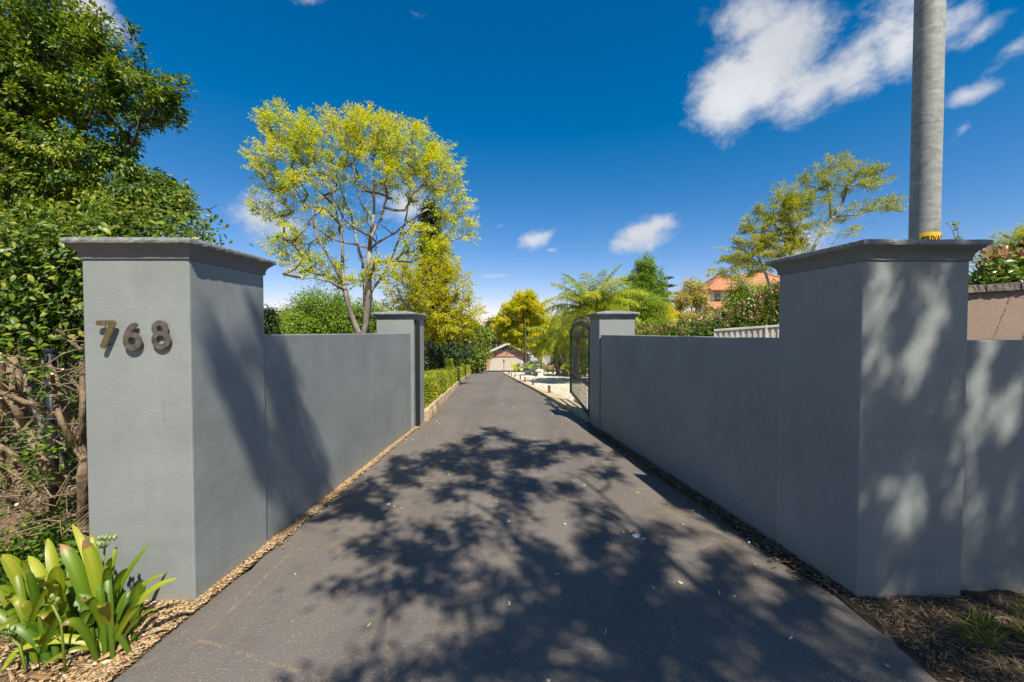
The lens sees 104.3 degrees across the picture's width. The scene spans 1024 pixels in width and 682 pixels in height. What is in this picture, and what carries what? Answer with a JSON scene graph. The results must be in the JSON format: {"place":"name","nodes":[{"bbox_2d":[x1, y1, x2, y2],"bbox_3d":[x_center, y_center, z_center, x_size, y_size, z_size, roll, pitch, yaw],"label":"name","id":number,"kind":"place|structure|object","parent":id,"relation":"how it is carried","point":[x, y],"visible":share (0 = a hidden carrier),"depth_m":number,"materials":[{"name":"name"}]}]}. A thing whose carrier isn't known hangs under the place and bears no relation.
{"place":"outdoors","nodes":[
{"label":"outdoors","id":0,"kind":"place"},
{"bbox_2d":[0,371,78,508],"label":"lawn","id":1,"kind":"structure","parent":0,"point":[25,439],"depth_m":6.63,"materials":[{"name":"green plant"}]},
{"bbox_2d":[264,304,285,334],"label":"conifer","id":2,"kind":"object","parent":1,"relation":"on","point":[271,322],"visible":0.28,"depth_m":33.83,"materials":[{"name":"green plant"}]},
{"bbox_2d":[264,305,300,333],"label":"feathery tree","id":3,"kind":"object","parent":1,"relation":"on","point":[280,315],"visible":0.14,"depth_m":37.17,"materials":[{"name":"green plant"}]},
{"bbox_2d":[275,280,394,333],"bbox_3d":[-11.408,-0.718,27.205,8.885,6.522,5.321,0,1,-8],"label":"green tree","id":4,"kind":"object","parent":1,"relation":"on","point":[313,317],"visible":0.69,"depth_m":25.91,"materials":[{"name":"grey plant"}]},
{"bbox_2d":[237,94,480,333],"bbox_3d":[-4.799,-2.947,12.991,7.694,9.507,4.064,0,1,0],"label":"golden tree","id":5,"kind":"object","parent":1,"relation":"on","point":[295,241],"visible":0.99,"depth_m":12.64,"materials":[{"name":"yellow plant"}]},
{"bbox_2d":[330,329,446,370],"bbox_3d":[-3.763,1.035,15.451,1.710,2.904,14.313,0,1,-5],"label":"tall hedge","id":6,"kind":"object","parent":1,"relation":"on","point":[433,358],"visible":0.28,"depth_m":15.78,"materials":[{"name":"green plant"}]},
{"bbox_2d":[372,244,489,348],"bbox_3d":[-3.960,-1.156,17.492,4.572,6.402,5.397,1,2,41],"label":"golden tree","id":7,"kind":"object","parent":1,"relation":"on","point":[441,327],"visible":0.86,"depth_m":17.56,"materials":[{"name":"yellow plant"}]},
{"bbox_2d":[410,197,464,366],"bbox_3d":[-4.978,-3.258,24.988,3.796,11.399,4.192,0,1,-21],"label":"conifer","id":8,"kind":"object","parent":1,"relation":"on","point":[430,218],"visible":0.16,"depth_m":24.52,"materials":[{"name":"green plant"}]},
{"bbox_2d":[424,365,470,407],"bbox_3d":[-3.383,2.013,24.279,1.085,3.420,33.765,0,1,-4],"label":"box hedge","id":9,"kind":"object","parent":1,"relation":"on","point":[439,381],"visible":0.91,"depth_m":11.01,"materials":[{"name":"green plant"}]},
{"bbox_2d":[444,358,455,366],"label":"clipped hedge","id":10,"kind":"object","parent":1,"relation":"on","point":[450,362],"visible":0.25,"depth_m":23.57,"materials":[{"name":"green plant"}]},
{"bbox_2d":[433,310,481,365],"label":"cypress tree","id":11,"kind":"object","parent":1,"relation":"on","point":[456,348],"visible":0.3,"depth_m":25.26,"materials":[{"name":"green plant"}]},
{"bbox_2d":[0,344,853,609],"bbox_3d":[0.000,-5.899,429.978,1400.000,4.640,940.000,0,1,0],"label":"ground","id":12,"kind":"structure","parent":0,"point":[251,567],"depth_m":2.93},
{"bbox_2d":[59,237,276,602],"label":"gate pillar","id":13,"kind":"structure","parent":12,"relation":"on","point":[175,383],"depth_m":2.36,"materials":[{"name":"grey paint"}]},
{"bbox_2d":[0,408,439,681],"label":"mulch bed","id":14,"kind":"object","parent":12,"relation":"on","point":[29,672],"visible":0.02,"depth_m":2.34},
{"bbox_2d":[0,347,86,511],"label":"chainlink fence","id":15,"kind":"object","parent":14,"relation":"on","point":[49,353],"visible":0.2,"depth_m":3.57,"materials":[{"name":"black metal"}]},
{"bbox_2d":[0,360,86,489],"bbox_3d":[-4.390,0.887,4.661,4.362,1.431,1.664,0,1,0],"label":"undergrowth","id":16,"kind":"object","parent":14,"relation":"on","point":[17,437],"visible":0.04,"depth_m":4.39,"materials":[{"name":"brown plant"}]},
{"bbox_2d":[0,500,88,615],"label":"ground cover","id":17,"kind":"object","parent":14,"relation":"on","point":[19,552],"visible":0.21,"depth_m":2.72,"materials":[{"name":"green plant"}]},
{"bbox_2d":[0,328,88,545],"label":"pruned shrub","id":18,"kind":"object","parent":14,"relation":"on","point":[19,475],"visible":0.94,"depth_m":2.81,"materials":[{"name":"brown plant"}]},
{"bbox_2d":[0,601,167,681],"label":"bark flakes","id":19,"kind":"object","parent":14,"relation":"on","point":[83,663],"visible":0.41,"depth_m":1.91,"materials":[{"name":"brown wood"}]},
{"bbox_2d":[0,524,176,671],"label":"clivia plant","id":20,"kind":"object","parent":14,"relation":"on","point":[39,620],"visible":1,"depth_m":1.99,"materials":[{"name":"green plant"}]},
{"bbox_2d":[0,0,217,419],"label":"broadleaf tree","id":21,"kind":"object","parent":14,"relation":"on","point":[37,148],"visible":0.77,"depth_m":6.23,"materials":[{"name":"green plant"}]},
{"bbox_2d":[0,181,252,489],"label":"climbing shrub","id":22,"kind":"object","parent":14,"relation":"on","point":[33,289],"visible":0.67,"depth_m":3.69,"materials":[{"name":"green plant"}]},
{"bbox_2d":[0,426,418,681],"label":"wood chips","id":23,"kind":"object","parent":14,"relation":"on","point":[151,633],"visible":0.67,"depth_m":2.21,"materials":[{"name":"beige wood"}]},
{"bbox_2d":[3,313,572,356],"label":"bushland","id":24,"kind":"structure","parent":12,"relation":"on","point":[494,343],"depth_m":108.23,"materials":[{"name":"green plant"}]},
{"bbox_2d":[264,333,410,540],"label":"garden wall","id":25,"kind":"structure","parent":12,"relation":"on","point":[337,410],"depth_m":3.88,"materials":[{"name":"grey paint"}]},
{"bbox_2d":[371,311,427,428],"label":"gate pillar","id":26,"kind":"structure","parent":12,"relation":"on","point":[412,323],"depth_m":6.67,"materials":[{"name":"grey paint"}]},
{"bbox_2d":[424,372,471,420],"bbox_3d":[-3.119,2.455,25.849,0.325,3.192,37.133,0,1,-4],"label":"stone edging","id":27,"kind":"object","parent":12,"relation":"on","point":[430,409],"visible":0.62,"depth_m":9.77,"materials":[{"name":"stone"}]},
{"bbox_2d":[456,315,496,372],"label":"cypress tree","id":28,"kind":"object","parent":12,"relation":"on","point":[478,357],"visible":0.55,"depth_m":39.21,"materials":[{"name":"green plant"}]},
{"bbox_2d":[483,315,498,348],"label":"gum tree","id":29,"kind":"object","parent":12,"relation":"on","point":[488,322],"visible":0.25,"depth_m":91.22,"materials":[{"name":"green plant"}]},
{"bbox_2d":[486,342,532,369],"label":"garage","id":30,"kind":"structure","parent":12,"relation":"on","point":[502,352],"depth_m":58.20,"materials":[{"name":"red brick"}]},
{"bbox_2d":[490,356,523,369],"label":"roller door","id":31,"kind":"structure","parent":30,"relation":"in","point":[498,364],"depth_m":58.22,"materials":[{"name":"beige paint"}]},
{"bbox_2d":[501,345,513,350],"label":"fan window","id":32,"kind":"structure","parent":30,"relation":"in","point":[505,348],"depth_m":58.03,"materials":[{"name":"glass"}]},
{"bbox_2d":[503,372,589,421],"bbox_3d":[0.216,2.547,26.507,0.459,3.202,38.593,0,1,-4],"label":"stone edging","id":33,"kind":"object","parent":12,"relation":"on","point":[574,408],"visible":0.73,"depth_m":9.89,"materials":[{"name":"stone"}]},
{"bbox_2d":[620,250,672,319],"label":"evergreen tree","id":34,"kind":"object","parent":12,"relation":"on","point":[645,268],"visible":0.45,"depth_m":41.20,"materials":[{"name":"green plant"}]},
{"bbox_2d":[601,335,778,541],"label":"garden wall","id":35,"kind":"structure","parent":12,"relation":"on","point":[699,414],"depth_m":3.87,"materials":[{"name":"grey paint"}]},
{"bbox_2d":[668,276,715,324],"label":"turning tree","id":36,"kind":"object","parent":12,"relation":"on","point":[686,295],"visible":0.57,"depth_m":29.46,"materials":[{"name":"yellow plant"}]},
{"bbox_2d":[693,272,779,322],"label":"neighbour house","id":37,"kind":"structure","parent":12,"relation":"on","point":[714,285],"depth_m":34.82,"materials":[{"name":"tile"}]},
{"bbox_2d":[714,293,720,301],"bbox_3d":[17.765,-3.684,34.442,0.620,0.950,0.065,0,1,0],"label":"window","id":38,"kind":"structure","parent":37,"relation":"in","point":[716,295],"depth_m":34.41,"materials":[{"name":"grey glass"}]},
{"bbox_2d":[716,270,779,309],"bbox_3d":[14.440,-1.006,23.975,4.340,6.756,3.009,0,1,0],"label":"green shrub","id":39,"kind":"object","parent":12,"relation":"on","point":[737,293],"visible":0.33,"depth_m":23.70,"materials":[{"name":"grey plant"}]},
{"bbox_2d":[960,340,1023,592],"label":"garden wall","id":40,"kind":"structure","parent":12,"relation":"on","point":[992,554],"depth_m":2.46,"materials":[{"name":"grey paint"}]},
{"bbox_2d":[973,222,1023,269],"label":"roadside tree","id":41,"kind":"object","parent":12,"relation":"on","point":[1019,233],"visible":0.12,"depth_m":14.85,"materials":[{"name":"green plant"}]},
{"bbox_2d":[0,0,1023,327],"label":"sky","id":42,"kind":"structure","parent":0,"point":[594,136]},
{"bbox_2d":[484,370,560,370],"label":"apron","id":43,"kind":"object","parent":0,"point":[503,370],"visible":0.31,"depth_m":55.35,"materials":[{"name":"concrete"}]},
{"bbox_2d":[527,360,546,369],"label":"parked car","id":44,"kind":"object","parent":43,"relation":"on","point":[532,361],"visible":0.1,"depth_m":55.37,"materials":[{"name":"silver metal"}]},
{"bbox_2d":[112,371,938,681],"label":"driveway","id":45,"kind":"structure","parent":0,"point":[436,583],"depth_m":2.44,"materials":[{"name":"grey asphalt"}]},
{"bbox_2d":[283,383,889,681],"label":"fallen leaves","id":46,"kind":"object","parent":45,"relation":"on","point":[790,637],"visible":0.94,"depth_m":2.91,"materials":[{"name":"beige plant"}]},
{"bbox_2d":[505,372,587,398],"bbox_3d":[5.530,2.488,26.689,12.940,3.070,38.750,0,1,0],"label":"gravel bed","id":47,"kind":"object","parent":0,"point":[550,378],"visible":0.13,"depth_m":23.93,"materials":[{"name":"beige gravel"}]},
{"bbox_2d":[509,364,522,372],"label":"strappy plant","id":48,"kind":"object","parent":47,"relation":"on","point":[514,367],"visible":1,"depth_m":41.95,"materials":[{"name":"yellow plant"}]},
{"bbox_2d":[489,287,546,370],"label":"yellow tree","id":49,"kind":"object","parent":47,"relation":"on","point":[527,299],"visible":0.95,"depth_m":44.59,"materials":[{"name":"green plant"}]},
{"bbox_2d":[521,362,530,369],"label":"cycad plant","id":50,"kind":"object","parent":47,"relation":"on","point":[525,366],"visible":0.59,"depth_m":42.90,"materials":[{"name":"green plant"}]},
{"bbox_2d":[523,370,531,374],"bbox_3d":[1.379,2.729,34.072,0.816,0.360,0.804,0,1,0],"label":"stone stool","id":51,"kind":"object","parent":47,"relation":"on","point":[527,372],"visible":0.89,"depth_m":33.83,"materials":[{"name":"grey stone"}]},
{"bbox_2d":[526,364,539,372],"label":"strappy plant","id":52,"kind":"object","parent":47,"relation":"on","point":[531,366],"visible":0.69,"depth_m":39.87,"materials":[{"name":"green plant"}]},
{"bbox_2d":[535,369,545,376],"bbox_3d":[2.176,2.391,29.976,0.608,0.483,1.274,0,1,14],"label":"stone bench","id":53,"kind":"object","parent":47,"relation":"on","point":[541,372],"visible":0.99,"depth_m":29.45,"materials":[{"name":"beige stone"}]},
{"bbox_2d":[543,363,549,372],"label":"strappy plant","id":54,"kind":"object","parent":47,"relation":"on","point":[546,366],"visible":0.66,"depth_m":40.99,"materials":[{"name":"brown plant"}]},
{"bbox_2d":[531,329,569,374],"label":"palm tree","id":55,"kind":"object","parent":47,"relation":"on","point":[558,372],"visible":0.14,"depth_m":33.91,"materials":[{"name":"green plant"}]},
{"bbox_2d":[547,365,555,373],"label":"strappy plant","id":56,"kind":"object","parent":47,"relation":"on","point":[552,368],"visible":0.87,"depth_m":37.97,"materials":[{"name":"brown plant"}]},
{"bbox_2d":[526,313,587,375],"bbox_3d":[3.771,0.294,30.703,5.461,4.968,5.490,0,1,0],"label":"palm tree","id":57,"kind":"object","parent":47,"relation":"on","point":[540,356],"visible":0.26,"depth_m":30.84,"materials":[{"name":"green plant"}]},
{"bbox_2d":[538,385,587,404],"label":"pebbles","id":58,"kind":"object","parent":47,"relation":"on","point":[560,391],"visible":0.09,"depth_m":13.74,"materials":[{"name":"beige gravel"}]},
{"bbox_2d":[545,300,589,379],"bbox_3d":[3.863,-0.069,22.927,3.964,4.743,4.112,0,1,0],"label":"palm tree","id":59,"kind":"object","parent":47,"relation":"on","point":[553,335],"visible":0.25,"depth_m":22.88,"materials":[{"name":"green plant"}]},
{"bbox_2d":[561,339,587,376],"bbox_3d":[5.392,1.240,29.125,3.278,3.356,3.463,1,2,41],"label":"leafy shrub","id":60,"kind":"object","parent":47,"relation":"on","point":[580,365],"visible":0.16,"depth_m":28.61,"materials":[{"name":"green plant"}]},
{"bbox_2d":[562,364,587,374],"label":"yucca plant","id":61,"kind":"object","parent":47,"relation":"on","point":[567,367],"visible":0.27,"depth_m":23.93,"materials":[{"name":"green plant"}]},
{"bbox_2d":[574,398,587,408],"bbox_3d":[1.660,1.536,8.588,0.280,0.335,2.704,0,1,1],"label":"footing","id":62,"kind":"object","parent":47,"relation":"on","point":[581,399],"visible":0.06,"depth_m":9.56,"materials":[{"name":"concrete"}]},
{"bbox_2d":[538,264,648,346],"bbox_3d":[3.862,-0.764,19.007,4.690,5.718,4.656,-1,2,-35],"label":"palm tree","id":63,"kind":"object","parent":47,"relation":"on","point":[600,300],"visible":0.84,"depth_m":18.28,"materials":[{"name":"green plant"}]},
{"bbox_2d":[607,281,675,326],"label":"acacia tree","id":64,"kind":"object","parent":47,"relation":"on","point":[648,314],"visible":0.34,"depth_m":21.34,"materials":[{"name":"green plant"}]},
{"bbox_2d":[655,301,678,326],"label":"yellow shrub","id":65,"kind":"object","parent":47,"relation":"on","point":[671,313],"visible":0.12,"depth_m":25.54,"materials":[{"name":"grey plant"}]},
{"bbox_2d":[635,313,717,336],"bbox_3d":[4.543,0.352,10.602,3.366,2.214,1.735,0,1,0],"label":"photinia hedge","id":66,"kind":"object","parent":47,"relation":"on","point":[679,328],"visible":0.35,"depth_m":10.33,"materials":[{"name":"green plant"}]},
{"bbox_2d":[688,279,779,336],"bbox_3d":[6.010,-0.098,9.546,3.339,2.967,1.579,0,1,0],"label":"photinia hedge","id":67,"kind":"object","parent":47,"relation":"on","point":[762,309],"visible":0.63,"depth_m":9.40,"materials":[{"name":"green plant"}]},
{"bbox_2d":[714,325,778,337],"bbox_3d":[4.911,0.683,8.325,1.247,2.052,0.105,1,2,29],"label":"steel fence","id":68,"kind":"object","parent":47,"relation":"on","point":[772,331],"visible":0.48,"depth_m":8.27,"materials":[{"name":"white metal"}]},
{"bbox_2d":[704,149,908,299],"bbox_3d":[9.608,-2.181,12.946,6.814,7.879,1.824,0,1,0],"label":"jacaranda tree","id":69,"kind":"object","parent":47,"relation":"on","point":[791,202],"visible":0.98,"depth_m":12.76,"materials":[{"name":"green plant"}]},
{"bbox_2d":[585,422,1023,681],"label":"verge","id":70,"kind":"structure","parent":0,"point":[897,639],"depth_m":2.22,"materials":[{"name":"soil"}]},
{"bbox_2d":[586,311,639,429],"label":"gate pillar","id":71,"kind":"structure","parent":70,"relation":"on","point":[612,323],"depth_m":6.57,"materials":[{"name":"grey paint"}]},
{"bbox_2d":[570,315,589,416],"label":"iron gate","id":72,"kind":"structure","parent":71,"relation":"attached to","point":[577,322],"depth_m":8.23,"materials":[{"name":"black metal"}]},
{"bbox_2d":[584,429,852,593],"bbox_3d":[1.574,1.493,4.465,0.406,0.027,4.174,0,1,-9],"label":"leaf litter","id":73,"kind":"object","parent":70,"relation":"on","point":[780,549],"depth_m":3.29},
{"bbox_2d":[765,239,993,599],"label":"gate pillar","id":74,"kind":"structure","parent":70,"relation":"on","point":[871,395],"depth_m":2.41,"materials":[{"name":"grey paint"}]},
{"bbox_2d":[908,0,945,238],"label":"street pole","id":75,"kind":"object","parent":70,"relation":"on","point":[927,114],"visible":0.47,"depth_m":3.31,"materials":[{"name":"concrete"}]},
{"bbox_2d":[830,582,1023,681],"bbox_3d":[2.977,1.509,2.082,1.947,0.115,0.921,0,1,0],"label":"dry grass","id":76,"kind":"structure","parent":70,"relation":"on","point":[955,606],"depth_m":2.12,"materials":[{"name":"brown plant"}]},
{"bbox_2d":[946,602,1010,635],"bbox_3d":[2.538,1.496,2.161,0.250,0.109,0.235,0,1,0],"label":"grass tuft","id":77,"kind":"object","parent":70,"relation":"on","point":[989,623],"visible":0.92,"depth_m":2.15,"materials":[{"name":"green plant"}]},
{"bbox_2d":[947,614,1013,656],"bbox_3d":[2.389,1.490,2.042,0.283,0.141,0.257,1,2,40],"label":"grass tuft","id":78,"kind":"object","parent":70,"relation":"on","point":[983,638],"visible":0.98,"depth_m":2.05,"materials":[{"name":"plant"}]},
{"bbox_2d":[967,282,1023,339],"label":"boundary wall","id":79,"kind":"structure","parent":70,"relation":"on","point":[996,311],"depth_m":4.78,"materials":[{"name":"beige paint"}]},
{"bbox_2d":[968,234,1023,284],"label":"photinia hedge","id":80,"kind":"object","parent":70,"relation":"on","point":[1004,264],"visible":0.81,"depth_m":5.51,"materials":[{"name":"green plant"}]},
{"bbox_2d":[945,222,961,238],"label":"hedge shoot","id":81,"kind":"object","parent":80,"relation":"attached to","point":[955,224],"visible":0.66,"depth_m":5.37,"materials":[{"name":"green plant"}]},
{"bbox_2d":[991,594,1023,615],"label":"grass tuft","id":82,"kind":"object","parent":70,"relation":"on","point":[1022,608],"visible":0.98,"depth_m":2.29,"materials":[{"name":"green plant"}]},
{"bbox_2d":[994,613,1023,638],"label":"grass tuft","id":83,"kind":"object","parent":70,"relation":"on","point":[1018,627],"visible":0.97,"depth_m":2.12,"materials":[{"name":"green plant"}]},
{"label":"right lawn","id":84,"kind":"structure","parent":0,"visible":0},
{"bbox_2d":[530,353,559,362],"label":"carport wall","id":85,"kind":"structure","parent":84,"relation":"on","point":[533,358],"depth_m":60.05,"materials":[{"name":"white paint"}]},
{"bbox_2d":[545,351,568,371],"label":"leafy shrub","id":86,"kind":"object","parent":84,"relation":"on","point":[559,361],"visible":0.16,"depth_m":49.65,"materials":[{"name":"green plant"}]},
{"bbox_2d":[661,276,677,302],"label":"norfolk pine","id":87,"kind":"object","parent":84,"relation":"on","point":[671,285],"visible":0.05,"depth_m":51.56,"materials":[{"name":"green plant"}]}
]}

